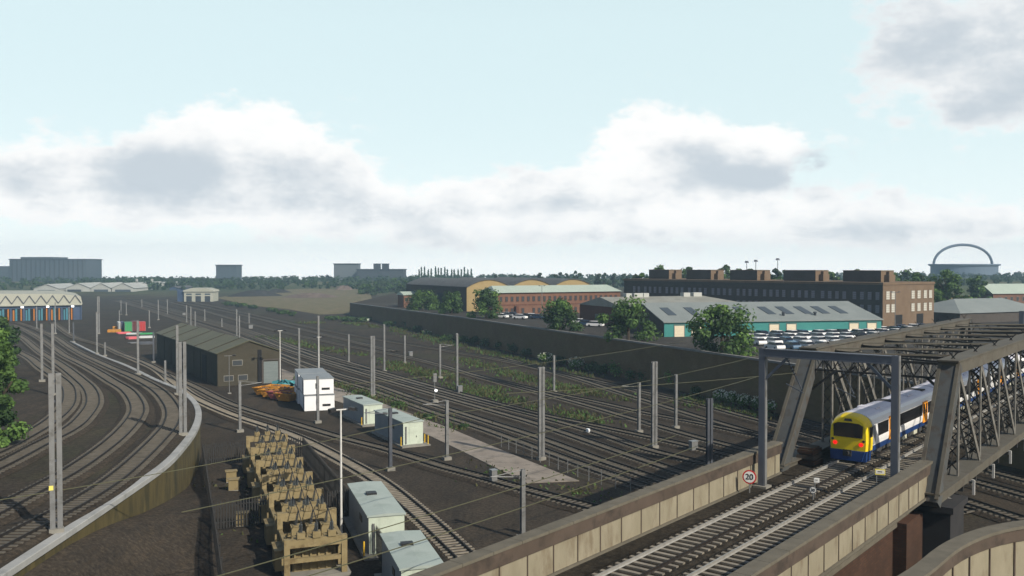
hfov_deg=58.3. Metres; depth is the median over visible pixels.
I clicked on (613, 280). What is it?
leafy tree
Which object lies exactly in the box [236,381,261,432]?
overhead line mast
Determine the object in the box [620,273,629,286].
leafy tree
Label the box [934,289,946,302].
leafy tree
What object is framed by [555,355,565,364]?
bush
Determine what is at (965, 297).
leafy tree
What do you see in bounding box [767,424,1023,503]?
railway track
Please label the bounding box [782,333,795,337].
parked car
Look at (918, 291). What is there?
window
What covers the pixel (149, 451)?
railway track
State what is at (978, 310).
gabled warehouse
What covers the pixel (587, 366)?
bush
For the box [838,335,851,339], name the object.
parked car
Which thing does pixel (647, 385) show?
overhead wire
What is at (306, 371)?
site cabin
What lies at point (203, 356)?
side door
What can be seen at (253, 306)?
bush
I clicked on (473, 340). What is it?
bush
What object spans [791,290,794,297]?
window
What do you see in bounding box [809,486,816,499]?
speed sign
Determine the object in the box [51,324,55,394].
overhead line mast
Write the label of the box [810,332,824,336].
parked car
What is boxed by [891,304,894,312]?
window
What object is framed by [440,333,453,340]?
bush
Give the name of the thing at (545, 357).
bush
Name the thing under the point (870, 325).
roller door
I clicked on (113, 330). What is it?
material stack
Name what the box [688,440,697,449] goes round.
lineside cabinet
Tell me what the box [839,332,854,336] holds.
parked car
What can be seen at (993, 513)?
railway track
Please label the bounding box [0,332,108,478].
railway track
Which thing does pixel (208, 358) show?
brick shed
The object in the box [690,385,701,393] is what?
bush
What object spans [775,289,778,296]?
window
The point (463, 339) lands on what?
bush
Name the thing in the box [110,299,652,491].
railway track
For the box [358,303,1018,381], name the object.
car park ground
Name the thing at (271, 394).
waste skip
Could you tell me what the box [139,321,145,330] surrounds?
shipping container
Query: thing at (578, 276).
leafy tree
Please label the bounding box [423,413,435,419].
bush
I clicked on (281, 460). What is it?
transformer
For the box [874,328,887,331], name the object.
parked car
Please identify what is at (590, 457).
railway track
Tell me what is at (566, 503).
railway track
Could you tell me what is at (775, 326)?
roller door
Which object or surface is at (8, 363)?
leafy tree
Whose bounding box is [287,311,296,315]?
bush
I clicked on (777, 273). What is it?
leafy tree
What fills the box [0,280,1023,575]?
ground
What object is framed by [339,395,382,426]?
equipment shed
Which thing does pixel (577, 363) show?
bush
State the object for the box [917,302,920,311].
window
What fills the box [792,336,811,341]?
parked car
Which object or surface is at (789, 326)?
roller door
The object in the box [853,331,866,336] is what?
parked car
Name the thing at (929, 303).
window
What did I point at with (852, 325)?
roller door
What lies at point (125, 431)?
railway track
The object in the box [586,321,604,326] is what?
parked car
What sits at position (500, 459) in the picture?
road
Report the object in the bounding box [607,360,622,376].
bush
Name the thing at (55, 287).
gabled shed
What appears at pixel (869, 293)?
window
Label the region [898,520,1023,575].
curved parapet
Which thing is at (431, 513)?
overhead wire
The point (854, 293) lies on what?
window
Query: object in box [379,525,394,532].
door
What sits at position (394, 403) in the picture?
bush
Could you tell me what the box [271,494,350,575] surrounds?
transformer
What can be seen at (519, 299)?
brick block
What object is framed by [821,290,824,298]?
window
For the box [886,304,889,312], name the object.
window
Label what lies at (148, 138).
sky
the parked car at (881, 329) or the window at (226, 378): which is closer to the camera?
the window at (226, 378)
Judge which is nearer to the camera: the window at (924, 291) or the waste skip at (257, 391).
the waste skip at (257, 391)
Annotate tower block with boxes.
[215,265,242,279]
[333,263,360,279]
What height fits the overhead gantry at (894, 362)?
9.120 m
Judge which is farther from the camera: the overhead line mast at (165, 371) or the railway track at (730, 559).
the overhead line mast at (165, 371)
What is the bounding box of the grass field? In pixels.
[951,285,970,295]
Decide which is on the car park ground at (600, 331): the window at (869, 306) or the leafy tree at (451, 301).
the leafy tree at (451, 301)
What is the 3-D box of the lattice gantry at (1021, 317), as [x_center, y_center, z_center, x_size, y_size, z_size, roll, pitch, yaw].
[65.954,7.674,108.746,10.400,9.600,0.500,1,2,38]
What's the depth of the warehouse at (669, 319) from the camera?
205.08 m
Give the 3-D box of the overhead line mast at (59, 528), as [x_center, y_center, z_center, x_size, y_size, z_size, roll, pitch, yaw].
[-29.898,10.916,60.096,0.900,10.678,0.700,-1,2,-27]
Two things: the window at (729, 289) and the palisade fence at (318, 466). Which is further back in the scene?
the window at (729, 289)
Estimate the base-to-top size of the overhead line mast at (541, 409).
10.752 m
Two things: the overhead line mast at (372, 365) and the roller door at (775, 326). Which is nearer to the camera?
the overhead line mast at (372, 365)
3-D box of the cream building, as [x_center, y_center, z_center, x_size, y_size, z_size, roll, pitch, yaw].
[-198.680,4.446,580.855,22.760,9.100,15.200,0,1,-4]
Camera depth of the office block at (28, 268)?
1059.79 m
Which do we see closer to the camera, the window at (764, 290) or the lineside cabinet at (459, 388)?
the lineside cabinet at (459, 388)
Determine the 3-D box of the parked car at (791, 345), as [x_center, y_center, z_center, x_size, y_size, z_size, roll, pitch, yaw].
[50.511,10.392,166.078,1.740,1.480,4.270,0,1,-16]
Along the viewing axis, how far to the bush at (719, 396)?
149.47 m
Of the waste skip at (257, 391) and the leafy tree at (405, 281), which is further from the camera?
the leafy tree at (405, 281)
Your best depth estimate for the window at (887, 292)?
231.35 m
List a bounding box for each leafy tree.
[0,315,21,365]
[0,328,32,447]
[358,283,376,294]
[371,278,391,292]
[385,278,400,291]
[395,284,405,292]
[401,277,416,284]
[404,288,440,310]
[437,291,462,313]
[466,287,502,318]
[539,297,584,330]
[573,271,581,279]
[593,273,602,284]
[595,294,662,341]
[601,273,607,284]
[608,273,617,287]
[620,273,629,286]
[632,273,648,278]
[653,264,664,269]
[681,267,692,277]
[686,303,758,355]
[717,264,729,278]
[770,268,781,279]
[828,271,839,279]
[897,268,912,280]
[911,272,924,280]
[924,269,964,299]
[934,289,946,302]
[959,295,976,298]
[965,275,991,297]
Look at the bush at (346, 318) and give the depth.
369.10 m
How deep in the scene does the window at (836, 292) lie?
240.36 m
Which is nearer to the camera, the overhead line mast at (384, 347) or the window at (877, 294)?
the overhead line mast at (384, 347)
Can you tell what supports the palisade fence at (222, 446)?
on the ground at (168, 538)
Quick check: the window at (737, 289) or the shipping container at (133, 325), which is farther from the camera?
the shipping container at (133, 325)
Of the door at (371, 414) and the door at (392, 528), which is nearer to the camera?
the door at (392, 528)
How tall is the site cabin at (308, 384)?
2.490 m
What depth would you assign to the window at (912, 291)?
238.37 m
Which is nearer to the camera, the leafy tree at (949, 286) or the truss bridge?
the truss bridge
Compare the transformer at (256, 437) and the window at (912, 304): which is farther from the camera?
the window at (912, 304)
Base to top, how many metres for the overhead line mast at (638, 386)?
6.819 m
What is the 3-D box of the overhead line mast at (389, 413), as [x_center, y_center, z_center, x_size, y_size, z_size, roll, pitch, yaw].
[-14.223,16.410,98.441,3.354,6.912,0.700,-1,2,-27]
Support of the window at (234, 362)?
in the brick shed at (208, 358)
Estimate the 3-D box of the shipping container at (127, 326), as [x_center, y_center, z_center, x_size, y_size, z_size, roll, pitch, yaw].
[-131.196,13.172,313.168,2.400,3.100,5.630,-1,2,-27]
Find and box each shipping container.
[120,321,123,330]
[124,322,131,331]
[131,321,136,330]
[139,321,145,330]
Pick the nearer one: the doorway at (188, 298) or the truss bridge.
the truss bridge
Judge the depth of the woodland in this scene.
898.22 m
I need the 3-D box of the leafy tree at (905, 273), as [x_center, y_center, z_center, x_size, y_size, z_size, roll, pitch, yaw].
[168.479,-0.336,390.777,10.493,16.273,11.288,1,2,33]
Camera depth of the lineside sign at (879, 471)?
59.48 m
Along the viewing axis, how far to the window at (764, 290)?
258.78 m
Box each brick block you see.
[482,285,620,313]
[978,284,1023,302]
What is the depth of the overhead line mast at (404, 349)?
208.89 m
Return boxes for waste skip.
[252,386,277,394]
[258,388,284,396]
[264,384,288,387]
[266,390,292,399]
[272,386,293,391]
[274,391,295,401]
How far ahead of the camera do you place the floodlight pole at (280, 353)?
166.59 m
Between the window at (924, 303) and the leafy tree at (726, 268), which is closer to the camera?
the window at (924, 303)
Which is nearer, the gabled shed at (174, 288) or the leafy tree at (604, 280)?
the leafy tree at (604, 280)
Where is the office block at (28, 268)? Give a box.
[0,257,102,281]
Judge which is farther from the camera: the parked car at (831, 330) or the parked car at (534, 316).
the parked car at (534, 316)
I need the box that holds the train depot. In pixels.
[0,290,81,320]
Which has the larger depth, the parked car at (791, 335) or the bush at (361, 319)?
the bush at (361, 319)
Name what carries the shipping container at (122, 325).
on the ground at (168, 538)
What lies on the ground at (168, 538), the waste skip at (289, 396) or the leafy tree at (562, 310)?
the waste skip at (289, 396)
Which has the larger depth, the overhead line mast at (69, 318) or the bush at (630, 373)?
the overhead line mast at (69, 318)
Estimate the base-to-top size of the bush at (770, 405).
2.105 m
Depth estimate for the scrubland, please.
571.77 m
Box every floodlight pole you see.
[227,354,235,393]
[274,329,285,381]
[313,336,324,367]
[328,406,354,532]
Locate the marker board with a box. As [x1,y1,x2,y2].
[814,478,818,496]
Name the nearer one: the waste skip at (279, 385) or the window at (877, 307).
the waste skip at (279, 385)
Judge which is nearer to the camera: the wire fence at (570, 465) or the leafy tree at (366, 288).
the wire fence at (570, 465)
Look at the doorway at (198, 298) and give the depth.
573.99 m
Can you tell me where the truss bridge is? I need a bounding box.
[772,314,1023,507]
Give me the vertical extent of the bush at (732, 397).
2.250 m
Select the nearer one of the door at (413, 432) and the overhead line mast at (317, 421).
the door at (413, 432)
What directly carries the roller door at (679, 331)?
in the warehouse at (669, 319)
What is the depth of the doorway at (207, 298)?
574.35 m
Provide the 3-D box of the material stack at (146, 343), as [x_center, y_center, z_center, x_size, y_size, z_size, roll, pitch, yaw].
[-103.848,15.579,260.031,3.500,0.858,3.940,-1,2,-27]
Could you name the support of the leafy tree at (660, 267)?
on the car park ground at (600, 331)
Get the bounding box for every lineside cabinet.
[457,385,462,392]
[489,468,497,480]
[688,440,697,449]
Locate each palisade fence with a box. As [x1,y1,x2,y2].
[202,440,245,464]
[202,443,213,514]
[211,496,265,528]
[212,503,224,575]
[289,437,302,456]
[303,438,346,512]
[326,488,347,515]
[348,489,381,562]
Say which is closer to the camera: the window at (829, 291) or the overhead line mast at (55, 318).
the window at (829, 291)
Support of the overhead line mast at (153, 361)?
on the ground at (168, 538)
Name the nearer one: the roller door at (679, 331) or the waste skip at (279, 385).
the waste skip at (279, 385)
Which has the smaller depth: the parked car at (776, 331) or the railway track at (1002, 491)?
the railway track at (1002, 491)
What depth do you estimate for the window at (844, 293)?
238.61 m
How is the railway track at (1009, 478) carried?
on the ground at (168, 538)
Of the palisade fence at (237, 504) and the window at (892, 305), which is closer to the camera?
the palisade fence at (237, 504)
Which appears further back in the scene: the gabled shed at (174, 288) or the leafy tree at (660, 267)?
the gabled shed at (174, 288)
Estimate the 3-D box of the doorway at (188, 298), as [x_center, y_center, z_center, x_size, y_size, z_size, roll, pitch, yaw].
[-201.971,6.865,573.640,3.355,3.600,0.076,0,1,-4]
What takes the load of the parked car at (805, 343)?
on the car park ground at (600, 331)
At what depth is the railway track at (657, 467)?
134.33 m
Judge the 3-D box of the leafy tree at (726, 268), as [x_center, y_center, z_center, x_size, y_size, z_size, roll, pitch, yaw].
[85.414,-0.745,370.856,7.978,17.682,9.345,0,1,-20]
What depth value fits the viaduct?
47.82 m
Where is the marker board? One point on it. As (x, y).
(816, 480)
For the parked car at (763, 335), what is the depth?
184.79 m
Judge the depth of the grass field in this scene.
557.36 m
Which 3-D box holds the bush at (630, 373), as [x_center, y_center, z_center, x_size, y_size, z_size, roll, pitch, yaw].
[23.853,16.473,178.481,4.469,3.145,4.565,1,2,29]
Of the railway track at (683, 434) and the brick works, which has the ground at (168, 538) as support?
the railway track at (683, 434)
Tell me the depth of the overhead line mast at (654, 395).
111.07 m
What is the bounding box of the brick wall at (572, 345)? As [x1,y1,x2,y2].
[350,303,1023,469]
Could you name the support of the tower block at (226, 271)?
on the ground at (168, 538)
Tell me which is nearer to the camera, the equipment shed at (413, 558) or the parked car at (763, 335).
the equipment shed at (413, 558)
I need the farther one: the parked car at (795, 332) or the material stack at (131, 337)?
the material stack at (131, 337)
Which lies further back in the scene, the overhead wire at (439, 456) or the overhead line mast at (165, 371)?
the overhead line mast at (165, 371)
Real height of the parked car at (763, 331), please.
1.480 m
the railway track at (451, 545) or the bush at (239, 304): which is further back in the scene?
the bush at (239, 304)
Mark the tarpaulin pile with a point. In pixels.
(289, 382)
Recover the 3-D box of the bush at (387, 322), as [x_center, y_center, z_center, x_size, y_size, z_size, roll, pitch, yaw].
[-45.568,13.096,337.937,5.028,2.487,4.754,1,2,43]
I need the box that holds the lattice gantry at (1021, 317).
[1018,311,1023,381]
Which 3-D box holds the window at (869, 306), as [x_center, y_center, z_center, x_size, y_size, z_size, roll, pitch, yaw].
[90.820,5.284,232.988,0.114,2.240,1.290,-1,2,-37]
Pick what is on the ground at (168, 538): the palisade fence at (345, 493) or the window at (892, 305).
the palisade fence at (345, 493)
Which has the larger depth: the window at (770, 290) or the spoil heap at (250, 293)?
the spoil heap at (250, 293)
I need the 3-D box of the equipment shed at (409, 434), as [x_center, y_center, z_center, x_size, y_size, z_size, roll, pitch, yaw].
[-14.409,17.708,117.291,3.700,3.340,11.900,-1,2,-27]
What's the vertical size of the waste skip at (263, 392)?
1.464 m
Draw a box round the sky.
[0,0,1023,279]
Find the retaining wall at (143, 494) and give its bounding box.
[0,341,201,575]
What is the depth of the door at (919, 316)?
240.59 m
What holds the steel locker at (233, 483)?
on the ground at (168, 538)
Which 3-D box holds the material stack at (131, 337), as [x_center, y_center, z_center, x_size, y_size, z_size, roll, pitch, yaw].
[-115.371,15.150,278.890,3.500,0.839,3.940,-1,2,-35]
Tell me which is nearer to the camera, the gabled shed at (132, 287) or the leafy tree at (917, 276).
the leafy tree at (917, 276)
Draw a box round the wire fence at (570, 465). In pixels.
[501,435,630,491]
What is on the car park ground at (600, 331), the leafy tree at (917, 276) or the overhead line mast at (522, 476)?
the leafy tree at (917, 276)
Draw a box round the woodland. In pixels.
[0,271,1023,289]
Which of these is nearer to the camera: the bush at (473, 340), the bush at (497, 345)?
the bush at (497, 345)
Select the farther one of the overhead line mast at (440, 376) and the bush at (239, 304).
the bush at (239, 304)
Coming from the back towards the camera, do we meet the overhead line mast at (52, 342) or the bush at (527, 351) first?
the bush at (527, 351)
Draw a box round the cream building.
[177,288,218,301]
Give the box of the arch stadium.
[928,243,1000,277]
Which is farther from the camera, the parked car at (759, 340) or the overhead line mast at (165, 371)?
the parked car at (759, 340)
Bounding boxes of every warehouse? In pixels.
[630,301,883,336]
[934,298,1023,322]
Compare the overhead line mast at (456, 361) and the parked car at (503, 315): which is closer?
the overhead line mast at (456, 361)
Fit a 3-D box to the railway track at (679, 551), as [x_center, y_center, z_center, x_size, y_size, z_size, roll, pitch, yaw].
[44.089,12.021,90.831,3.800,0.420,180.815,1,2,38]
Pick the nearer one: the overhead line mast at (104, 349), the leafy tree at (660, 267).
the overhead line mast at (104, 349)
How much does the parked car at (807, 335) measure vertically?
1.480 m
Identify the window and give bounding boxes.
[224,375,233,381]
[232,360,242,365]
[238,374,247,380]
[658,286,661,293]
[728,288,731,295]
[736,288,739,295]
[742,288,745,295]
[754,289,757,296]
[763,289,766,296]
[769,289,772,296]
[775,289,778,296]
[782,289,785,297]
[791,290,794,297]
[797,290,801,297]
[804,290,807,297]
[811,290,814,297]
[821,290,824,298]
[828,290,831,298]
[835,291,838,298]
[842,291,846,298]
[852,291,856,299]
[860,291,863,299]
[867,291,871,299]
[867,304,871,312]
[875,292,879,300]
[875,305,879,313]
[886,291,889,299]
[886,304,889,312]
[891,291,894,299]
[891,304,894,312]
[911,290,914,298]
[911,303,914,311]
[917,290,920,298]
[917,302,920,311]
[923,290,926,298]
[923,302,926,310]
[928,302,931,310]
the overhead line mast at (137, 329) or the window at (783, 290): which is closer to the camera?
the overhead line mast at (137, 329)
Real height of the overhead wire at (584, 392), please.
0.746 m
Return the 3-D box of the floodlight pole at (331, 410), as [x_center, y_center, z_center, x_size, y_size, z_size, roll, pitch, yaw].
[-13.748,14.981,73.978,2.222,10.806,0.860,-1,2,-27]
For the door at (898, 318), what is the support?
in the brick works
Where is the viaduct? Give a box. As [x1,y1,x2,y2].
[408,441,932,575]
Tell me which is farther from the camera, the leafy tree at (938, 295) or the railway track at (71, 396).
the leafy tree at (938, 295)
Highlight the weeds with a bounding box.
[193,320,779,542]
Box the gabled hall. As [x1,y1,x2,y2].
[406,277,591,310]
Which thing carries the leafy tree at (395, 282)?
on the ground at (168, 538)
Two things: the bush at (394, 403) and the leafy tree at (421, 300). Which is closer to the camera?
the bush at (394, 403)
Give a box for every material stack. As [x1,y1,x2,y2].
[107,329,121,332]
[125,336,136,339]
[139,336,154,338]
[139,341,152,344]
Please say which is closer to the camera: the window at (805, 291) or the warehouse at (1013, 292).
the window at (805, 291)
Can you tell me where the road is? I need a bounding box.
[282,369,578,482]
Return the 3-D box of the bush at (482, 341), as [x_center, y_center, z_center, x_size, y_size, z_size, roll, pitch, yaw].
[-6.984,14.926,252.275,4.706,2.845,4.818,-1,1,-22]
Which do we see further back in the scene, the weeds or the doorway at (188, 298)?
the doorway at (188, 298)
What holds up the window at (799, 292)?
in the brick works
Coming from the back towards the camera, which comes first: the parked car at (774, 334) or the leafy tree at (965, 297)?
the leafy tree at (965, 297)
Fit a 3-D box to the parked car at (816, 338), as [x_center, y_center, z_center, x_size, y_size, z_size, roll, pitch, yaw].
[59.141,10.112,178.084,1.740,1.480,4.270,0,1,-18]
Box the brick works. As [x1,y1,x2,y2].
[623,270,934,325]
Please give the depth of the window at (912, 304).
238.49 m
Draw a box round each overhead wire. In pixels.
[0,416,431,499]
[181,377,755,512]
[218,435,676,575]
[308,441,709,575]
[346,341,682,384]
[432,356,756,416]
[506,364,866,393]
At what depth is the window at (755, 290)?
261.26 m
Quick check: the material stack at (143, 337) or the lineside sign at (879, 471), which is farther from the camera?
the material stack at (143, 337)
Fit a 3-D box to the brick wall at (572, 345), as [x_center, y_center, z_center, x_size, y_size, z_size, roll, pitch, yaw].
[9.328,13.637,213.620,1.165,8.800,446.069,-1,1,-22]
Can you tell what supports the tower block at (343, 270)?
on the ground at (168, 538)
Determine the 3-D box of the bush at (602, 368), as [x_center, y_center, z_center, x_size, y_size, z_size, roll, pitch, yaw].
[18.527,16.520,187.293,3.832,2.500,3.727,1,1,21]
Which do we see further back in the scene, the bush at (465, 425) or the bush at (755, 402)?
the bush at (755, 402)
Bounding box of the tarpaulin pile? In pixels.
[272,379,294,385]
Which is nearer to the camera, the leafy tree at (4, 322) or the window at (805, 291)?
the leafy tree at (4, 322)
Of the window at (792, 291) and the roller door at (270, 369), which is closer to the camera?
the roller door at (270, 369)
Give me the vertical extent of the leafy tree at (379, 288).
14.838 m
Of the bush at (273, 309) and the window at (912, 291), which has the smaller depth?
the window at (912, 291)
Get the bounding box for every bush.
[221,301,237,304]
[234,303,247,306]
[247,304,258,308]
[265,307,277,311]
[276,310,288,313]
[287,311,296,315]
[324,315,339,319]
[339,316,354,320]
[353,317,367,321]
[382,321,393,325]
[390,400,404,406]
[412,325,422,331]
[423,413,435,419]
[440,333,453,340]
[458,335,468,342]
[459,423,469,427]
[467,335,478,344]
[479,337,489,346]
[493,340,501,348]
[507,342,517,352]
[520,348,531,355]
[538,352,552,362]
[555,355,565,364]
[568,357,583,368]
[583,361,596,371]
[595,363,609,374]
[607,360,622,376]
[624,368,636,379]
[636,370,645,380]
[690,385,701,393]
[712,389,726,400]
[723,391,738,403]
[736,393,750,405]
[750,395,758,408]
[767,400,776,410]
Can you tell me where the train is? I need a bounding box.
[830,353,1023,462]
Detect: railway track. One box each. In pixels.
[0,322,190,563]
[0,324,154,526]
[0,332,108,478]
[0,345,81,457]
[48,322,599,512]
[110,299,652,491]
[115,299,667,484]
[121,355,479,561]
[122,299,688,477]
[130,299,705,468]
[135,299,976,513]
[158,299,966,508]
[164,299,397,351]
[187,301,798,443]
[475,375,809,445]
[497,357,828,437]
[583,381,1023,575]
[675,388,1023,575]
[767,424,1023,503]
[767,436,1023,522]
[801,418,1023,487]
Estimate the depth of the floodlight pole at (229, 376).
158.96 m
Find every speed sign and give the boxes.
[742,470,756,492]
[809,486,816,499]
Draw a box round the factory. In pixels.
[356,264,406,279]
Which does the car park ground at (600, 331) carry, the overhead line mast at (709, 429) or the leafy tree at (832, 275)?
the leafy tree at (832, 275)
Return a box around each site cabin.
[294,368,326,388]
[294,384,299,403]
[299,373,333,394]
[300,390,334,411]
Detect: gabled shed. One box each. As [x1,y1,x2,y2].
[33,283,73,290]
[66,282,100,291]
[91,282,121,291]
[112,282,150,291]
[170,285,192,290]
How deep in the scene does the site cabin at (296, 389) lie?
147.30 m
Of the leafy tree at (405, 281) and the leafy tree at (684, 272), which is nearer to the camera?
the leafy tree at (684, 272)
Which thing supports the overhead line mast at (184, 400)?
on the retaining wall at (143, 494)
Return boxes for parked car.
[497,313,508,317]
[512,314,527,318]
[530,314,542,318]
[579,320,589,324]
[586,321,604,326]
[749,337,766,345]
[754,333,767,338]
[756,330,768,334]
[764,341,785,348]
[765,337,782,342]
[767,333,782,336]
[768,330,783,333]
[779,336,796,342]
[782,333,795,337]
[784,330,797,334]
[784,341,801,349]
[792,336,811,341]
[796,332,810,338]
[797,329,809,333]
[798,340,813,345]
[808,336,825,341]
[810,329,825,334]
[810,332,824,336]
[824,332,839,336]
[824,336,839,340]
[825,329,839,332]
[836,329,848,331]
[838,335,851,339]
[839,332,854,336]
[849,329,866,332]
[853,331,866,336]
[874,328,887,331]
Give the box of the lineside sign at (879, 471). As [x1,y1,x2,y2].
[875,469,884,483]
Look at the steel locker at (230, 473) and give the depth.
93.52 m
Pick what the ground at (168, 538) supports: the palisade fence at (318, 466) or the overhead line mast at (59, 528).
the palisade fence at (318, 466)
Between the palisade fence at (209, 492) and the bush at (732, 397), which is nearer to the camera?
the palisade fence at (209, 492)
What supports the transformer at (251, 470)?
on the ground at (168, 538)
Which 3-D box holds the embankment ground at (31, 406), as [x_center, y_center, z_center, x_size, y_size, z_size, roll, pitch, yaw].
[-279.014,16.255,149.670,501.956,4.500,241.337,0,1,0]
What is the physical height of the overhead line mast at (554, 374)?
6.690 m
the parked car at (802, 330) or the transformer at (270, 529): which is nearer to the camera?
the transformer at (270, 529)
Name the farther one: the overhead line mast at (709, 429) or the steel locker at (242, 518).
the overhead line mast at (709, 429)
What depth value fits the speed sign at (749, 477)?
57.79 m
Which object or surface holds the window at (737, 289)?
in the brick works
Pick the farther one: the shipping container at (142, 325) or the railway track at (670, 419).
the shipping container at (142, 325)
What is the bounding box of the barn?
[580,292,735,325]
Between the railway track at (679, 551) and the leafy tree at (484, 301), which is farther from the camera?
the leafy tree at (484, 301)
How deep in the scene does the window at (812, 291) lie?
246.21 m
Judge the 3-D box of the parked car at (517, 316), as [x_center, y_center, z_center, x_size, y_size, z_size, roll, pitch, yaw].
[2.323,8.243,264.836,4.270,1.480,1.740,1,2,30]
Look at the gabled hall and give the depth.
341.47 m
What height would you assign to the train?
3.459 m
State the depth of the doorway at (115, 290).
734.78 m
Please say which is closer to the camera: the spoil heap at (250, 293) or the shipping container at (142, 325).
the shipping container at (142, 325)
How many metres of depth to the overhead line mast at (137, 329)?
151.66 m
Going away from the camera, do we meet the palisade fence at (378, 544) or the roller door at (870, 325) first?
the palisade fence at (378, 544)
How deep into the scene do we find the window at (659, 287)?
291.14 m
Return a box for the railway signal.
[431,373,437,402]
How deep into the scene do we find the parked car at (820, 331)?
196.10 m
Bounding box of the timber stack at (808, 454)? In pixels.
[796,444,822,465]
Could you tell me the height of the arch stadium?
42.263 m
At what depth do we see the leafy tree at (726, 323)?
154.72 m
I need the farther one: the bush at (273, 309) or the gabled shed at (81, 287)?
the gabled shed at (81, 287)
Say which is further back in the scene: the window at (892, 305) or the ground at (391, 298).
the ground at (391, 298)
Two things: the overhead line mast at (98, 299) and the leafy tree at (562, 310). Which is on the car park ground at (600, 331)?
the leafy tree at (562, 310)
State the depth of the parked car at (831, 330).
196.75 m
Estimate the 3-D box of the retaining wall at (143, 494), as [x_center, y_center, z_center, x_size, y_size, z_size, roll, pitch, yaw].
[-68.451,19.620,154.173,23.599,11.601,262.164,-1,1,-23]
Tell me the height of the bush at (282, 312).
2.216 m
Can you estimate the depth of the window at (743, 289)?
264.66 m
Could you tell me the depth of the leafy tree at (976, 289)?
358.45 m
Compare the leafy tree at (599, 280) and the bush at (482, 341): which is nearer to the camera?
the bush at (482, 341)
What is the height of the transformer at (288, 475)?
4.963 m
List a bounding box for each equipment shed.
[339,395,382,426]
[343,481,405,560]
[370,408,430,447]
[374,530,442,575]
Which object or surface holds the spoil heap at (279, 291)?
on the ground at (168, 538)
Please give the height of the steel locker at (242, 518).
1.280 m
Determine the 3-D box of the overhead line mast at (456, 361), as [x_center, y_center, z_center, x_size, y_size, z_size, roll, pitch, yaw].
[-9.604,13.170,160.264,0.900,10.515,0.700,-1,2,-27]
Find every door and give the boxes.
[202,354,206,380]
[262,358,279,383]
[369,409,376,423]
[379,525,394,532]
[409,427,417,443]
[674,324,684,336]
[769,323,779,330]
[786,323,796,329]
[849,322,858,329]
[867,322,876,328]
[895,315,901,324]
[916,313,922,322]
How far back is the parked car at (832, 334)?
187.65 m
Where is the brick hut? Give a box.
[397,291,415,307]
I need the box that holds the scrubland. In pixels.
[218,289,371,314]
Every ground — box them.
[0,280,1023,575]
[0,341,194,567]
[354,276,1021,302]
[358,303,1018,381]
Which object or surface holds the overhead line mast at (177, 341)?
on the embankment ground at (31, 406)
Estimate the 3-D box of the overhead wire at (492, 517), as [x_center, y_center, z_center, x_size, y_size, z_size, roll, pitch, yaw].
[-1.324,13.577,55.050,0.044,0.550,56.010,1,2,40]
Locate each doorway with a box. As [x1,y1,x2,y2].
[115,290,130,291]
[186,296,191,301]
[195,296,200,301]
[205,296,209,301]
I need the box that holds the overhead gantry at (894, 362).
[753,348,900,488]
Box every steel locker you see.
[225,469,236,482]
[227,477,239,490]
[234,510,248,526]
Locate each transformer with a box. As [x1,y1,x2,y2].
[242,424,287,472]
[246,434,296,487]
[251,446,306,503]
[258,460,317,522]
[263,475,329,544]
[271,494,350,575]
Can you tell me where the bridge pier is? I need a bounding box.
[914,494,967,557]
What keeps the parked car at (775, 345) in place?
on the car park ground at (600, 331)
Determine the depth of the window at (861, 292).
234.59 m
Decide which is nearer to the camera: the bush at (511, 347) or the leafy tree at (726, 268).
the bush at (511, 347)
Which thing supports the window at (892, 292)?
in the brick works
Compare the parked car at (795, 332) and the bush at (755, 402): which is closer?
the bush at (755, 402)
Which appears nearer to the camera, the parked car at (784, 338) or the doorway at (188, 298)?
the parked car at (784, 338)
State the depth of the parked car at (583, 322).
231.87 m
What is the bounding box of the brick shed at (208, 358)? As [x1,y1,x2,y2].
[156,323,279,385]
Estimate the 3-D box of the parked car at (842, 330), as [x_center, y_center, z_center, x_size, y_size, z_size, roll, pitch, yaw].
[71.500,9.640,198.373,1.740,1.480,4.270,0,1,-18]
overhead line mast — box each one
[39,324,44,381]
[48,373,63,533]
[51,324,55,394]
[54,302,56,333]
[68,307,69,332]
[95,312,98,353]
[97,297,99,333]
[103,342,106,355]
[135,320,140,374]
[151,332,155,362]
[164,360,167,382]
[174,325,178,394]
[178,342,187,435]
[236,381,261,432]
[298,328,299,368]
[314,376,321,423]
[317,316,319,367]
[346,334,349,361]
[364,408,394,471]
[370,336,375,395]
[383,324,386,370]
[402,335,405,362]
[423,400,451,460]
[437,344,450,377]
[454,333,457,391]
[490,469,525,534]
[536,367,545,460]
[551,355,556,391]
[624,382,642,432]
[649,361,658,447]
[671,374,679,428]
[705,398,712,464]
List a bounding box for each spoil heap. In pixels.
[226,290,281,296]
[270,289,289,292]
[283,293,337,297]
[335,285,352,289]
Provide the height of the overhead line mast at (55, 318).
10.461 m
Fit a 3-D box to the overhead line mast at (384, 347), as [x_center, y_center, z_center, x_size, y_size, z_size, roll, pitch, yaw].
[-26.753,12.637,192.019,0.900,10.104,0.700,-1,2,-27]
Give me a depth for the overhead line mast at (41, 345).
140.30 m

